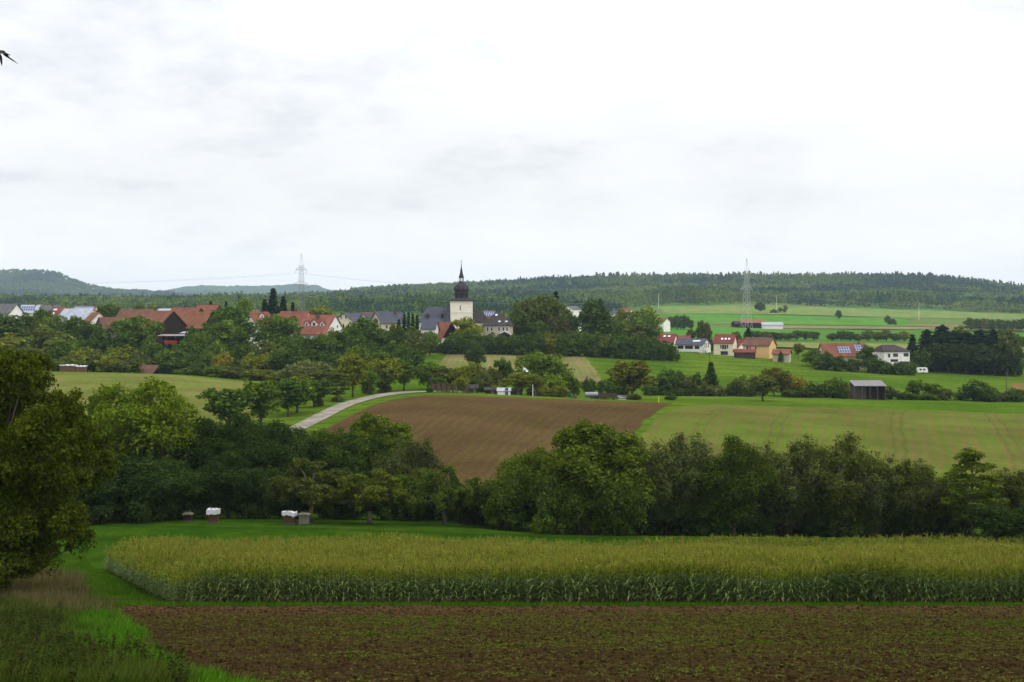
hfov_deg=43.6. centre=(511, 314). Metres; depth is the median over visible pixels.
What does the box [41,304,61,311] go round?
house
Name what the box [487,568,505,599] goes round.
maize plant
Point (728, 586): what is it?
maize plant
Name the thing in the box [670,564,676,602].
maize plant
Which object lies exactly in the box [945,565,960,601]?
maize plant
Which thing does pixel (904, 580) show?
maize plant
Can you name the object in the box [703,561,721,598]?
maize plant
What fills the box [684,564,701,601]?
maize plant
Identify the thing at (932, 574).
maize plant
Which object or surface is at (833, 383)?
shrub
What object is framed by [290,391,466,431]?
road
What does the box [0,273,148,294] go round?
hills
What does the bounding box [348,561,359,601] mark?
maize plant
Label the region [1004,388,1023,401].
shrub
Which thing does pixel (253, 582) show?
maize plant
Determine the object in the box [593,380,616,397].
shrub
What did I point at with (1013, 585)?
maize plant
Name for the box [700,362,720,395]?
spruce tree
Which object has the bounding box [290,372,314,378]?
shrub
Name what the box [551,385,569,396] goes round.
shrub
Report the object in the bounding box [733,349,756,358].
annex
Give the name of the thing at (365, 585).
maize plant
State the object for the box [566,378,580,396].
shrub
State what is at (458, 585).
maize plant
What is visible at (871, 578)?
maize plant
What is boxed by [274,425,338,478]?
tree
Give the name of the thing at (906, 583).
maize plant
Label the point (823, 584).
maize plant
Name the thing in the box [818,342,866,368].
house
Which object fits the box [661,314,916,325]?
green field
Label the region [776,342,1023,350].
mown field
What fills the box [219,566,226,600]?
maize plant
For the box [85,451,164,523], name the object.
shrub
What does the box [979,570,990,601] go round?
maize plant
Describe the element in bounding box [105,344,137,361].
shrub
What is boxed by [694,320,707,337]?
tree
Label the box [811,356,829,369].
shrub
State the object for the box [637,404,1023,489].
stubble field
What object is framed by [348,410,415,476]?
tree
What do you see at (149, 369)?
hut
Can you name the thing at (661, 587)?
maize plant
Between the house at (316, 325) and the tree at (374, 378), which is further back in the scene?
the house at (316, 325)
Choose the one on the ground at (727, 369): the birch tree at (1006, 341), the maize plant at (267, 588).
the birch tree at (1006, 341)
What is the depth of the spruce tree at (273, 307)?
560.96 m
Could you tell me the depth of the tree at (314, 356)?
403.37 m
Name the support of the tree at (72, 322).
on the ground at (727, 369)
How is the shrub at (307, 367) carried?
on the ground at (727, 369)
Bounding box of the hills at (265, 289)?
[163,284,376,293]
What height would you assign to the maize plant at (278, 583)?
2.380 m
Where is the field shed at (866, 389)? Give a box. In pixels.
[849,380,886,399]
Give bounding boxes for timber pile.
[618,395,627,399]
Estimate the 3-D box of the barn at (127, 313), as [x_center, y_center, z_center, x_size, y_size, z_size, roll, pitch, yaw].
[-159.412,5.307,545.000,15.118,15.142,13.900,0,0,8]
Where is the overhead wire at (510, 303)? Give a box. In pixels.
[297,287,726,303]
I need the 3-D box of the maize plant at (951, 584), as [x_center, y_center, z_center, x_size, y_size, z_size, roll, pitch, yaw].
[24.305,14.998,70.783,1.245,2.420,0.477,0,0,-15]
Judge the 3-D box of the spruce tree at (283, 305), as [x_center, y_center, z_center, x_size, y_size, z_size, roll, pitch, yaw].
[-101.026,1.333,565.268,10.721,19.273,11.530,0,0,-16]
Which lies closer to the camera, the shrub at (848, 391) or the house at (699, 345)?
the shrub at (848, 391)
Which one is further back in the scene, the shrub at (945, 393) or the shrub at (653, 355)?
the shrub at (653, 355)
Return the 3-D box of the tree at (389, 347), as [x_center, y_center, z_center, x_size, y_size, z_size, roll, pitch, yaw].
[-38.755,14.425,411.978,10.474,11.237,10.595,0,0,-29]
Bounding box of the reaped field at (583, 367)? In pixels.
[439,352,600,381]
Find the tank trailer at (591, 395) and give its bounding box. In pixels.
[585,392,597,398]
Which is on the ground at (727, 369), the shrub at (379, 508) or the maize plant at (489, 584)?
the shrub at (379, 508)
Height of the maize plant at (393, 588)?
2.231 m
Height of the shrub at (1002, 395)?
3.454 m
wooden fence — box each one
[431,383,446,391]
[447,384,457,392]
[463,386,469,392]
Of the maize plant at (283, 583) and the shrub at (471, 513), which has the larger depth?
the shrub at (471, 513)
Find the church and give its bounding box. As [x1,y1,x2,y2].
[418,264,487,338]
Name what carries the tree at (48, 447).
on the ground at (727, 369)
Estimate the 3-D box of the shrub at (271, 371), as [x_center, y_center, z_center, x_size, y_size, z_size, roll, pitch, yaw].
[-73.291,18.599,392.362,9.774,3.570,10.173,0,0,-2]
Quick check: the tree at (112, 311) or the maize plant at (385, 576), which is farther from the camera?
the tree at (112, 311)
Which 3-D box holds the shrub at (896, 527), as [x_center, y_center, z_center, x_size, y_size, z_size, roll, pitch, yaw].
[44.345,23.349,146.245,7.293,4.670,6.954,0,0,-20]
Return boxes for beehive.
[182,511,192,521]
[206,507,219,523]
[282,510,297,524]
[297,511,310,524]
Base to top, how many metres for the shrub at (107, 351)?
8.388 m
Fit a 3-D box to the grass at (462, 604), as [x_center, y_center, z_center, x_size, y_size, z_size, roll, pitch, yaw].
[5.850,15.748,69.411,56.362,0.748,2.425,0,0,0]
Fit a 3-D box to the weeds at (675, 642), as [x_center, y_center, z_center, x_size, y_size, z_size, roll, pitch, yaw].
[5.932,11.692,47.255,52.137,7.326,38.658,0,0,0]
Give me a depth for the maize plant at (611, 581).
70.66 m
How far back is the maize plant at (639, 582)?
70.62 m
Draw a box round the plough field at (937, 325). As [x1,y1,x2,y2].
[905,324,965,326]
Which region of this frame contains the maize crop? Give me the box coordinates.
[103,532,1023,604]
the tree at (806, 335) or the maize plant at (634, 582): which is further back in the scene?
the tree at (806, 335)
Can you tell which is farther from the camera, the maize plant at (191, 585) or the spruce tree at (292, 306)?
the spruce tree at (292, 306)
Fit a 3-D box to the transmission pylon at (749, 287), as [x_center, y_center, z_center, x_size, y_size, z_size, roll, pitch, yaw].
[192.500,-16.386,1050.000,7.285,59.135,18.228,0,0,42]
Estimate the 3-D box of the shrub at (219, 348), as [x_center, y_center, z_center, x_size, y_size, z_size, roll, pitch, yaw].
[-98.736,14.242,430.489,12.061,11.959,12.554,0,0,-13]
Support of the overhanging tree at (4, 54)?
on the ground at (727, 369)
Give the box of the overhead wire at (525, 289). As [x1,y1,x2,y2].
[307,273,735,289]
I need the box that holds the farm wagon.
[598,393,616,399]
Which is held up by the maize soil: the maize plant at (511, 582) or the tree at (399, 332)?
the maize plant at (511, 582)
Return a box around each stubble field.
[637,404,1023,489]
[783,325,1023,329]
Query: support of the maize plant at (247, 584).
on the maize soil
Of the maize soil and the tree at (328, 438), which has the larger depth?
the tree at (328, 438)
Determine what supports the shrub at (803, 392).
on the ground at (727, 369)
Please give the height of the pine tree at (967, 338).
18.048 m
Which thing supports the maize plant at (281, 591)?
on the maize soil
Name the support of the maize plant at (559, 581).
on the maize soil
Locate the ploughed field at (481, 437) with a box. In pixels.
[325,395,671,487]
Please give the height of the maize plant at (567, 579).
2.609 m
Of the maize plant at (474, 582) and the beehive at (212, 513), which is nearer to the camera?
the maize plant at (474, 582)
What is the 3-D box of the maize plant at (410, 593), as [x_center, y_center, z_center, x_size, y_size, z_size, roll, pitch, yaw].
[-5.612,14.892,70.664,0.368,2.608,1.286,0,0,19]
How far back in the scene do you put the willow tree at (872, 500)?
143.71 m
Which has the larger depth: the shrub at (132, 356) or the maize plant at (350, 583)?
the shrub at (132, 356)
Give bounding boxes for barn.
[59,308,95,324]
[96,317,121,338]
[116,309,154,318]
[140,311,187,347]
[170,307,203,316]
[180,312,212,331]
[196,305,220,312]
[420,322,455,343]
[731,321,739,326]
[740,320,763,327]
[761,322,783,328]
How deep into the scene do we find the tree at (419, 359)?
405.93 m
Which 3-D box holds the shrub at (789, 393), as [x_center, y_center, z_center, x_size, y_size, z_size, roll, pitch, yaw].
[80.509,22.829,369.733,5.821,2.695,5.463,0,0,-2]
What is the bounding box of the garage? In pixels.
[771,349,791,362]
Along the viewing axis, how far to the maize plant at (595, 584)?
70.66 m
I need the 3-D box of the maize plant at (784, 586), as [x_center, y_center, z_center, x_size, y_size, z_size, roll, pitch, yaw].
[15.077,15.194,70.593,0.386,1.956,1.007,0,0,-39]
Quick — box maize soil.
[116,574,1022,603]
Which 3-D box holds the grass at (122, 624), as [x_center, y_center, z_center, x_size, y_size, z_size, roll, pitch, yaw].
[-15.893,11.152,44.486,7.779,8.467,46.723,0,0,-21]
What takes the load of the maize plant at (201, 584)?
on the maize soil
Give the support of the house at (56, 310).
on the ground at (727, 369)
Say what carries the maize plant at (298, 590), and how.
on the maize soil
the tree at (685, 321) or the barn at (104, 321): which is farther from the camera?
the tree at (685, 321)
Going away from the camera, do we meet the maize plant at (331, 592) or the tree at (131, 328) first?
the maize plant at (331, 592)
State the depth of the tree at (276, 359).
402.39 m
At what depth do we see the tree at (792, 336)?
843.96 m
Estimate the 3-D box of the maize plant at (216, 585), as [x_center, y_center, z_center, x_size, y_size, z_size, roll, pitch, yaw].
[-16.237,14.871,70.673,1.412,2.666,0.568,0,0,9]
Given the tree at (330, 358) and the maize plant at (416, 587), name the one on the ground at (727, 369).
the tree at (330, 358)
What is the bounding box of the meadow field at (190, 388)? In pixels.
[1,372,304,463]
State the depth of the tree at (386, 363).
322.56 m
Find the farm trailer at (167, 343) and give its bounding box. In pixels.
[164,340,177,347]
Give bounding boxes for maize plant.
[173,577,186,602]
[177,578,185,601]
[184,575,190,601]
[188,569,192,601]
[190,568,207,601]
[190,569,195,601]
[195,565,210,601]
[197,565,215,601]
[198,566,215,599]
[202,563,220,601]
[205,572,215,601]
[209,565,227,601]
[216,567,222,600]
[218,561,234,601]
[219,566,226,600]
[223,563,229,601]
[223,567,239,601]
[225,563,244,601]
[226,560,248,600]
[232,566,250,600]
[235,557,244,600]
[237,568,251,599]
[238,566,254,600]
[241,556,256,600]
[243,565,260,601]
[246,560,263,598]
[253,566,271,601]
[255,567,260,600]
[260,567,272,600]
[264,568,274,601]
[265,567,271,601]
[268,566,280,601]
[269,564,281,601]
[272,569,285,601]
[274,559,294,602]
[274,565,292,601]
[274,567,280,599]
[282,567,300,600]
[286,565,293,600]
[289,568,300,601]
[291,562,310,601]
[293,567,302,601]
[298,569,307,601]
[298,571,311,602]
[304,565,319,601]
[307,568,311,600]
[310,561,322,600]
[312,564,324,601]
[314,561,322,601]
[318,560,337,602]
[319,567,327,601]
[322,567,331,601]
[325,566,334,600]
[327,562,345,601]
[328,562,345,601]
[332,569,338,601]
[337,570,350,600]
[338,563,348,599]
[342,562,358,601]
[345,568,357,601]
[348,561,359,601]
[350,559,370,601]
[354,569,372,599]
[354,570,361,600]
[360,567,376,600]
[361,570,369,600]
[369,566,376,601]
[369,566,384,600]
[370,563,379,601]
[373,569,383,601]
[378,569,385,601]
[380,570,393,601]
[383,567,391,600]
[383,569,398,597]
[384,571,401,601]
[386,567,402,601]
[394,566,409,600]
[394,567,414,601]
[395,572,402,601]
[405,563,415,601]
[408,560,416,601]
[409,567,427,600]
[414,569,418,601]
[417,568,425,602]
[420,567,438,602]
[421,568,442,602]
[422,571,430,600]
[425,570,431,601]
[428,567,439,601]
[435,563,446,601]
[439,564,450,600]
[442,566,446,601]
[445,562,458,601]
[446,565,460,601]
[449,561,457,601]
[449,564,469,601]
[451,566,467,601]
[460,570,473,602]
[460,575,469,602]
[461,567,476,599]
[462,562,479,601]
[467,559,487,601]
[467,562,481,601]
[470,564,488,600]
[478,564,492,600]
[478,566,487,602]
[481,570,499,602]
[482,567,503,599]
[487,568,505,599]
[487,569,500,600]
[489,566,506,598]
[496,563,508,602]
[499,570,508,601]
[501,568,516,601]
[506,561,515,601]
[507,563,521,599]
[509,562,529,601]
[513,564,521,601]
[513,566,531,601]
[524,563,544,600]
[524,572,538,602]
[526,558,546,601]
[526,565,530,601]
[533,569,541,598]
[538,563,545,601]
[540,565,552,603]
[541,565,555,600]
[546,567,553,600]
[549,566,560,600]
[550,563,561,602]
[552,569,564,601]
[559,567,567,601]
[563,561,568,601]
[564,561,573,600]
[567,558,575,602]
[567,565,583,601]
[567,567,575,601]
[575,564,583,601]
[576,562,594,600]
[579,561,588,600]
[580,572,595,601]
[582,559,598,595]
[586,562,600,601]
[587,571,604,600]
[589,564,607,601]
[591,564,611,601]
[598,567,614,602]
[601,569,606,601]
[602,560,621,597]
[603,565,618,601]
[609,565,620,602]
[611,561,624,600]
[611,564,629,601]
[612,566,628,602]
[615,563,633,600]
[623,556,636,600]
[626,562,640,599]
[627,564,640,600]
[629,561,650,601]
[631,560,651,601]
[632,557,650,599]
[640,564,654,601]
[644,566,652,603]
[646,559,656,601]
[648,559,662,601]
[650,561,660,601]
[654,566,666,601]
[655,556,671,598]
[656,567,672,600]
[658,560,674,599]
[663,563,680,601]
[666,558,687,601]
[668,558,691,601]
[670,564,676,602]
[672,559,688,601]
[678,560,695,601]
[682,552,703,601]
[684,559,693,600]
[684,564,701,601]
[689,567,706,601]
[690,559,710,601]
[692,566,710,595]
[695,558,714,601]
[701,561,708,600]
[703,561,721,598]
[706,565,725,602]
[707,559,729,598]
[711,563,727,600]
[714,569,731,601]
[719,564,737,601]
[721,555,729,601]
[723,558,737,602]
[724,567,741,602]
[727,559,742,600]
[736,568,750,602]
[737,562,743,602]
[737,563,752,601]
[743,562,754,602]
[744,566,755,601]
[746,570,759,598]
[747,563,764,601]
[753,562,770,601]
[754,566,760,600]
[758,571,771,601]
[763,571,771,602]
[766,564,780,601]
[769,572,778,600]
[773,574,783,601]
[777,569,796,601]
[778,564,785,601]
[782,574,792,600]
[786,566,801,601]
[786,568,793,600]
[789,572,794,601]
[792,563,807,601]
[795,565,804,601]
[796,569,810,601]
[801,570,811,600]
[804,570,816,601]
[807,569,813,602]
[811,561,818,601]
[811,568,831,601]
[813,564,825,600]
[815,566,834,601]
[816,564,831,601]
[820,562,834,600]
[821,565,843,599]
[824,560,841,601]
[829,559,845,600]
[829,559,853,601]
[830,563,851,601]
[840,560,854,600]
[840,560,857,601]
[841,566,860,602]
[844,561,863,601]
[850,554,874,601]
[854,568,861,600]
[855,564,866,601]
[858,557,882,600]
[858,566,875,601]
[859,554,879,600]
[863,563,884,601]
[867,555,887,602]
[873,557,892,600]
[874,556,899,601]
[877,563,886,601]
[880,562,903,601]
[880,565,890,601]
[886,563,906,601]
[886,567,905,602]
[890,558,908,600]
[892,560,916,599]
[892,568,908,600]
[899,563,918,599]
[901,567,910,601]
[904,563,924,599]
[910,570,917,601]
[911,560,922,601]
[912,561,929,600]
[921,568,927,601]
[923,565,942,601]
[925,564,929,601]
[926,569,931,602]
[929,570,934,600]
[931,564,944,601]
[932,564,943,599]
[934,562,957,601]
[936,563,956,600]
[943,567,959,601]
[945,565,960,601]
[947,569,955,600]
[949,575,962,601]
[954,567,976,600]
[958,570,967,601]
[958,570,972,601]
[963,565,983,601]
[965,566,983,602]
[965,568,973,601]
[972,564,991,601]
[973,569,990,602]
[973,572,981,601]
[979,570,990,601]
[984,569,1000,600]
[985,570,994,600]
[987,561,1005,601]
[989,563,998,600]
[992,569,1006,601]
[996,562,1013,601]
[1003,570,1016,601]
[1003,571,1015,601]
[1004,565,1023,601]
[1009,564,1016,601]
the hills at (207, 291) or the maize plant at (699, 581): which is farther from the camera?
the hills at (207, 291)
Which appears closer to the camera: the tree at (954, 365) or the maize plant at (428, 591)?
the maize plant at (428, 591)
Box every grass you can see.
[0,565,117,612]
[0,593,215,681]
[30,604,281,681]
[46,556,164,603]
[111,599,1023,606]
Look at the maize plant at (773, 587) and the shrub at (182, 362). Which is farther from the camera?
the shrub at (182, 362)
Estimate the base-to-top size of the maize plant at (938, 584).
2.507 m
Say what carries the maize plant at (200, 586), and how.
on the maize soil
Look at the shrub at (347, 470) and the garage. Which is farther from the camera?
the garage
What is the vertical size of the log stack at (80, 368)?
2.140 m
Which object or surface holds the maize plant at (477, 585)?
on the maize soil
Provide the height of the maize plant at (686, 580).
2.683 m
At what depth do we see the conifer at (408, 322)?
467.66 m
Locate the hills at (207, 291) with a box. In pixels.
[175,289,233,295]
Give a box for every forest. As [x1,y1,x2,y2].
[0,268,199,296]
[0,270,1023,316]
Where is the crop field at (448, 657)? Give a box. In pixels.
[115,604,1023,681]
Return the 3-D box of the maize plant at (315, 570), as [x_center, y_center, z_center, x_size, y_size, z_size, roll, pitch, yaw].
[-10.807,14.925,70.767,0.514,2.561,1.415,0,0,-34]
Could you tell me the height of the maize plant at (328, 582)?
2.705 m
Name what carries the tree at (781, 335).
on the ground at (727, 369)
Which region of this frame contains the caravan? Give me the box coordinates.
[916,367,927,373]
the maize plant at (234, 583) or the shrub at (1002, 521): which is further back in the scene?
the shrub at (1002, 521)
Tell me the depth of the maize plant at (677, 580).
70.53 m
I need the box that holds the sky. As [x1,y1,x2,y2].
[0,0,1023,290]
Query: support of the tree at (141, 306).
on the ground at (727, 369)
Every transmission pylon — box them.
[294,255,307,310]
[741,259,752,328]
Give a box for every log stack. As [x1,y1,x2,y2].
[59,364,76,371]
[75,365,87,371]
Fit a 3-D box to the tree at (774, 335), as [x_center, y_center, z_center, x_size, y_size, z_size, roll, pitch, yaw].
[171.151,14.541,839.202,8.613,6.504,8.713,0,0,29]
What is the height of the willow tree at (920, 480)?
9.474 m
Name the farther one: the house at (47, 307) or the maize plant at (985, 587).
the house at (47, 307)
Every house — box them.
[0,304,24,325]
[21,303,40,315]
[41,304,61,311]
[50,307,67,315]
[74,304,99,310]
[85,312,103,323]
[242,312,269,349]
[279,308,310,334]
[299,314,342,346]
[338,313,364,327]
[360,313,372,319]
[370,311,406,330]
[420,321,439,351]
[482,311,513,346]
[483,311,495,318]
[566,306,581,330]
[623,308,632,319]
[656,318,670,331]
[657,334,677,345]
[675,333,690,342]
[675,338,711,352]
[712,334,737,355]
[737,339,743,348]
[741,336,776,358]
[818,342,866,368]
[872,345,910,370]
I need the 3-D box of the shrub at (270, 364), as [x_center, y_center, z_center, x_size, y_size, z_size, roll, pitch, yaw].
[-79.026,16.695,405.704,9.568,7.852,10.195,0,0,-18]
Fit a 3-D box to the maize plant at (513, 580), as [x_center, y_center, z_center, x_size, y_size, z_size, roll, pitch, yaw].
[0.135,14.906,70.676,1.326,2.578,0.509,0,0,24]
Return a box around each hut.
[133,365,166,373]
[467,384,478,392]
[484,387,496,393]
[497,388,510,394]
[510,389,522,394]
[526,389,539,395]
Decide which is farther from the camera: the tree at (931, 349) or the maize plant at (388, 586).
the tree at (931, 349)
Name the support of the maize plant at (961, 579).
on the maize soil
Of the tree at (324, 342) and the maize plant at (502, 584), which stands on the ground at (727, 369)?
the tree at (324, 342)
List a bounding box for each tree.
[0,50,17,65]
[0,313,29,340]
[0,345,118,592]
[11,312,38,332]
[30,307,53,324]
[40,315,71,334]
[57,315,95,342]
[66,321,103,350]
[83,376,200,464]
[95,303,120,316]
[105,334,137,349]
[109,315,164,349]
[117,457,205,521]
[133,302,144,308]
[147,425,211,469]
[172,340,195,352]
[172,415,242,509]
[182,325,199,345]
[187,330,215,350]
[194,450,264,517]
[195,388,257,425]
[197,324,224,346]
[201,305,256,339]
[204,319,247,350]
[206,411,278,488]
[226,330,253,350]
[234,419,310,505]
[237,297,253,315]
[240,379,280,425]
[248,340,275,356]
[251,313,303,345]
[259,299,268,311]
[259,343,291,357]
[266,457,346,521]
[267,288,279,313]
[267,348,301,370]
[274,379,310,416]
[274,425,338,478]
[278,296,287,312]
[280,335,303,351]
[281,376,317,412]
[290,302,294,310]
[293,336,329,359]
[294,427,367,476]
[296,349,326,363]
[307,379,336,406]
[309,305,333,314]
[312,333,339,353]
[317,352,342,366]
[318,467,416,524]
[321,429,391,478]
[325,373,351,395]
[326,327,340,335]
[329,328,362,354]
[335,352,369,396]
[338,345,374,362]
[344,316,386,343]
[344,322,368,343]
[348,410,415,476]
[355,370,381,394]
[360,344,379,357]
[367,328,392,346]
[369,433,449,478]
[370,357,403,384]
[371,350,390,361]
[371,367,398,392]
[379,342,405,358]
[387,325,409,343]
[389,322,396,331]
[389,344,421,364]
[395,361,418,389]
[404,326,431,357]
[408,465,482,524]
[415,361,440,387]
[421,330,441,356]
[428,365,452,383]
[439,367,457,388]
[446,317,484,337]
[451,366,474,386]
[461,362,488,383]
[463,340,486,368]
[489,357,514,384]
[492,446,553,528]
[503,371,528,389]
[509,297,543,327]
[511,312,533,335]
[514,350,568,378]
[521,374,544,390]
[525,320,553,336]
[527,293,555,321]
[534,294,559,322]
[535,417,657,534]
[538,363,577,391]
[545,303,576,325]
[545,316,559,334]
[557,318,575,336]
[560,314,579,331]
[572,298,613,336]
[597,318,623,335]
[603,360,660,393]
[611,315,620,335]
[615,308,632,327]
[618,321,659,341]
[618,437,684,534]
[627,310,639,323]
[632,306,663,333]
[644,441,688,531]
[645,329,660,343]
[647,431,732,534]
[668,316,674,328]
[672,315,683,329]
[677,314,689,328]
[686,329,695,337]
[687,319,693,328]
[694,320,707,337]
[696,434,780,536]
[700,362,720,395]
[704,322,712,339]
[732,331,742,339]
[743,327,751,338]
[743,331,755,336]
[743,374,780,400]
[745,451,790,533]
[748,440,835,535]
[754,301,765,310]
[754,331,764,336]
[759,367,787,395]
[763,331,771,336]
[770,369,792,392]
[771,332,778,339]
[776,332,789,339]
[778,431,889,536]
[784,333,796,339]
[791,330,803,339]
[793,343,805,359]
[800,331,811,339]
[801,348,824,362]
[809,331,820,339]
[817,449,830,469]
[826,333,837,339]
[835,310,841,318]
[835,330,850,339]
[843,331,857,340]
[846,452,915,536]
[853,333,866,340]
[855,345,878,368]
[861,330,875,340]
[865,456,896,476]
[872,331,883,340]
[876,458,958,536]
[881,329,892,340]
[884,315,890,322]
[890,333,902,340]
[898,331,910,340]
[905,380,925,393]
[906,334,918,362]
[917,329,943,371]
[918,343,951,371]
[923,383,942,394]
[928,324,959,372]
[928,468,978,536]
[935,343,972,372]
[938,447,1009,538]
[949,330,964,371]
[949,343,981,373]
[954,325,971,332]
[957,331,981,373]
[962,343,1002,374]
[963,317,974,329]
[971,329,1003,374]
[972,318,982,329]
[974,467,1023,527]
[977,318,990,329]
[984,345,1019,375]
[986,320,998,330]
[986,329,1009,374]
[994,328,1022,375]
[995,319,1005,329]
[1002,320,1014,329]
[1008,334,1023,368]
[1009,319,1019,330]
[1017,318,1023,329]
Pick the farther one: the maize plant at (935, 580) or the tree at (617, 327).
the tree at (617, 327)
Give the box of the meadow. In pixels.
[663,325,798,340]
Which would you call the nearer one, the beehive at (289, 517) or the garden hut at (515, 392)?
the beehive at (289, 517)
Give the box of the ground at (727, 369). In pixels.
[1,297,1023,652]
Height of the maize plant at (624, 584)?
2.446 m
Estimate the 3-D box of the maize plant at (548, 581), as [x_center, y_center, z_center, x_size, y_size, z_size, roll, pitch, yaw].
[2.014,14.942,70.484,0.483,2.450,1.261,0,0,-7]
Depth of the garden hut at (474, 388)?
318.50 m
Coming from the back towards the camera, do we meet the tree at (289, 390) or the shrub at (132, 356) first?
the shrub at (132, 356)
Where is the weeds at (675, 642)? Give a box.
[135,607,1023,681]
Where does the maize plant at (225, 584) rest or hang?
on the maize soil
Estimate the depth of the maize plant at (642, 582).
70.63 m
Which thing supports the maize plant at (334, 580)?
on the maize soil
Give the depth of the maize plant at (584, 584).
70.55 m
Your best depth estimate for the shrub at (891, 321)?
1242.93 m
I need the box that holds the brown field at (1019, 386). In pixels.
[1010,383,1023,396]
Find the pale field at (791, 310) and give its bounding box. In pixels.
[659,305,1023,318]
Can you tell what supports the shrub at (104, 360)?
on the ground at (727, 369)
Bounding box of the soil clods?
[119,604,1023,681]
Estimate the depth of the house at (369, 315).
521.58 m
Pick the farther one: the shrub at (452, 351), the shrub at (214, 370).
the shrub at (452, 351)
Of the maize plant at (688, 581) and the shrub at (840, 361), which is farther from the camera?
the shrub at (840, 361)
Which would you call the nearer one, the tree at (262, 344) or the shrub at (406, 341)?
the tree at (262, 344)
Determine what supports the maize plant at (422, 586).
on the maize soil
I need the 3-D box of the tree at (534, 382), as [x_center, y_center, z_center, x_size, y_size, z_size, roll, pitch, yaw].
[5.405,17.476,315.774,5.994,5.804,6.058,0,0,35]
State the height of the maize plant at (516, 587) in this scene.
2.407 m
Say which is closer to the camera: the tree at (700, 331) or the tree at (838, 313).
the tree at (700, 331)
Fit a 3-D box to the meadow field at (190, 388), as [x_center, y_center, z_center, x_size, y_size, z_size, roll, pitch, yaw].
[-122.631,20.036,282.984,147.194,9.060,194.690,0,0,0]
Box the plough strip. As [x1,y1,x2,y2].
[693,323,730,324]
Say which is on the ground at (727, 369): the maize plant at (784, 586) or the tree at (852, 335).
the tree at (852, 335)
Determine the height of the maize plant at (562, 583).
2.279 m
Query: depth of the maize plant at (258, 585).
70.63 m
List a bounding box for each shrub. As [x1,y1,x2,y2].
[0,332,23,352]
[11,345,49,354]
[18,323,73,352]
[21,315,48,337]
[38,357,57,370]
[47,339,72,370]
[54,355,85,368]
[59,336,86,356]
[62,346,99,371]
[72,470,135,524]
[85,325,113,353]
[85,349,107,371]
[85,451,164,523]
[93,352,121,372]
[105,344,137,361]
[105,347,120,361]
[107,360,143,372]
[115,449,178,518]
[122,348,146,359]
[130,355,154,366]
[137,335,162,351]
[140,342,168,364]
[154,347,190,364]
[155,465,223,519]
[156,359,177,373]
[166,355,197,373]
[174,368,197,374]
[175,342,208,360]
[187,362,210,375]
[194,352,217,365]
[201,365,227,376]
[205,339,235,358]
[210,351,234,368]
[217,366,246,378]
[220,356,241,366]
[230,339,254,359]
[230,461,293,518]
[237,352,266,377]
[239,369,268,380]
[242,410,252,429]
[249,355,274,369]
[255,352,272,369]
[256,370,280,379]
[265,373,282,380]
[270,476,322,518]
[275,364,299,381]
[283,345,310,363]
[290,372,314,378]
[291,359,329,379]
[294,332,306,348]
[296,477,344,519]
[311,363,334,382]
[314,466,366,518]
[315,399,324,405]
[328,368,348,380]
[330,395,343,401]
[333,480,381,519]
[360,477,396,519]
[361,387,375,393]
[363,361,374,370]
[377,385,392,392]
[380,468,435,520]
[392,493,445,520]
[399,332,419,351]
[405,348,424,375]
[410,466,449,519]
[425,388,433,392]
[427,375,448,390]
[433,489,459,521]
[438,343,457,353]
[441,332,466,354]
[450,374,471,390]
[454,330,474,353]
[454,486,499,524]
[467,331,488,353]
[471,371,493,391]
[479,477,534,530]
[480,332,501,354]
[486,366,504,384]
[488,333,512,353]
[491,381,508,393]
[500,334,524,354]
[513,332,537,355]
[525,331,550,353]
[527,467,582,534]
[537,384,552,396]
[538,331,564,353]
[542,372,567,396]
[551,329,574,356]
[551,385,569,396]
[554,482,612,535]
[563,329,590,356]
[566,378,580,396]
[576,330,602,355]
[580,376,595,392]
[582,479,656,535]
[590,332,612,356]
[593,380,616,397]
[601,332,629,357]
[612,381,630,397]
[615,333,642,357]
[628,334,652,359]
[628,393,641,399]
[634,494,690,535]
[641,338,662,359]
[641,385,658,395]
[650,373,671,394]
[653,340,672,359]
[656,367,691,395]
[664,395,676,399]
[665,342,680,360]
[667,388,691,395]
[672,374,697,395]
[679,499,731,536]
[687,372,705,395]
[694,381,714,395]
[708,338,713,350]
[712,384,726,395]
[724,388,737,395]
[726,375,753,396]
[736,510,776,536]
[741,384,755,396]
[775,510,808,534]
[778,350,783,361]
[780,389,797,396]
[782,375,805,393]
[794,387,813,397]
[795,511,833,536]
[798,381,817,397]
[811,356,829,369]
[812,383,834,397]
[817,351,834,369]
[823,376,848,397]
[826,499,879,537]
[829,355,848,370]
[833,387,847,398]
[843,384,849,398]
[846,357,863,371]
[863,357,884,372]
[877,360,895,373]
[881,503,937,536]
[882,485,907,535]
[886,385,903,399]
[887,318,896,323]
[891,361,906,374]
[896,392,918,399]
[903,361,916,375]
[910,348,936,368]
[915,392,940,400]
[920,520,962,535]
[934,387,955,400]
[946,488,1000,535]
[953,379,1001,400]
[964,501,1023,544]
[973,389,999,401]
[988,391,1012,401]
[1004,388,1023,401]
[1008,356,1023,376]
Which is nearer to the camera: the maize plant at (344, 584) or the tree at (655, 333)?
the maize plant at (344, 584)
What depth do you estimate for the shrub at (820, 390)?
371.29 m
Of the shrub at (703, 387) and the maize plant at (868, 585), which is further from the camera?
the shrub at (703, 387)
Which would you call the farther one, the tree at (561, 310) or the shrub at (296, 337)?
the tree at (561, 310)
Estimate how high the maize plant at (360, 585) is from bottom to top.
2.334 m
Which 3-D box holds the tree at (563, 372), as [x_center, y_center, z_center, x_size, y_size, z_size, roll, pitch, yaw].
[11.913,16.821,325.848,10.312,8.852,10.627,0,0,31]
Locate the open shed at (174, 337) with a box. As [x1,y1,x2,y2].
[158,334,186,351]
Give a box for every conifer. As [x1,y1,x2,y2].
[402,314,406,329]
[406,312,410,331]
[410,314,414,328]
[415,315,419,344]

